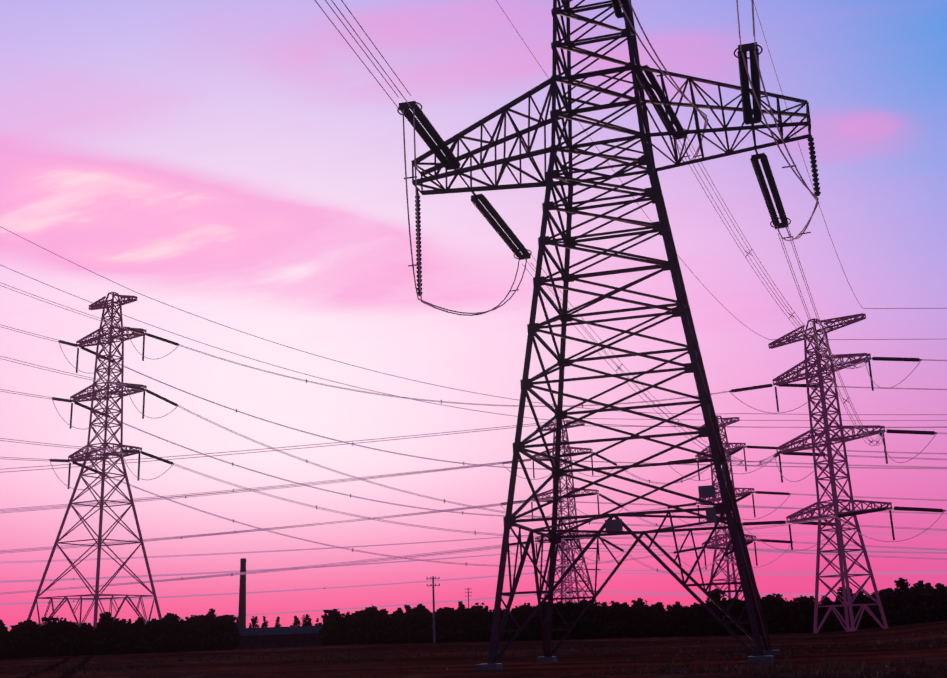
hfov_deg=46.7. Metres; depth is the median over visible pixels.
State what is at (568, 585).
pylon
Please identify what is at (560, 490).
pylon
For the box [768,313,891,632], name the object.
pylon
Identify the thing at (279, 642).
factory shed windows
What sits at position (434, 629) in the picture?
utility poles
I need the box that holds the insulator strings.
[50,0,942,596]
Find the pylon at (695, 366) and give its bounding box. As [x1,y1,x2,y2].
[411,0,810,663]
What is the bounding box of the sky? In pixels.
[0,0,946,630]
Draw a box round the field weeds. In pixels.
[0,630,946,677]
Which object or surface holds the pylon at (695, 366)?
on the field ground
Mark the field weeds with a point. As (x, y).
(742, 670)
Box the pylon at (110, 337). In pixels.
[27,292,161,628]
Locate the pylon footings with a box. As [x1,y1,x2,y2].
[475,650,778,669]
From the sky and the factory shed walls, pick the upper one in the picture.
the sky
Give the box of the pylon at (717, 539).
[695,415,759,599]
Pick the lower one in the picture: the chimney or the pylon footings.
the pylon footings
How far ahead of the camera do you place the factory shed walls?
348.52 m
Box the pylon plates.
[605,485,716,531]
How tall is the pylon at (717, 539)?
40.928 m
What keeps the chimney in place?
on the field ground
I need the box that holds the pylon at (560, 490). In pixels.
[532,419,598,602]
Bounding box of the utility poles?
[429,576,471,642]
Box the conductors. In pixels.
[0,0,946,626]
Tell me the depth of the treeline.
174.91 m
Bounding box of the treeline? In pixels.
[0,577,946,659]
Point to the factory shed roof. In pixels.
(279, 630)
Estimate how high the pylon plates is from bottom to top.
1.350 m
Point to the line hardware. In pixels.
(744, 48)
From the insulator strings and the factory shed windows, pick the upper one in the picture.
the insulator strings
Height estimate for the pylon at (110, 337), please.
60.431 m
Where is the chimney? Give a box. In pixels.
[238,558,245,627]
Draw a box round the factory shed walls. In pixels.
[236,633,322,648]
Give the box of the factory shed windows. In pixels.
[245,637,314,647]
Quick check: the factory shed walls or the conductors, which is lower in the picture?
the factory shed walls
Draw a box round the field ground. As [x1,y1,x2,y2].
[0,620,946,677]
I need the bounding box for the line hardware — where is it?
[50,12,944,610]
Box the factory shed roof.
[238,626,323,635]

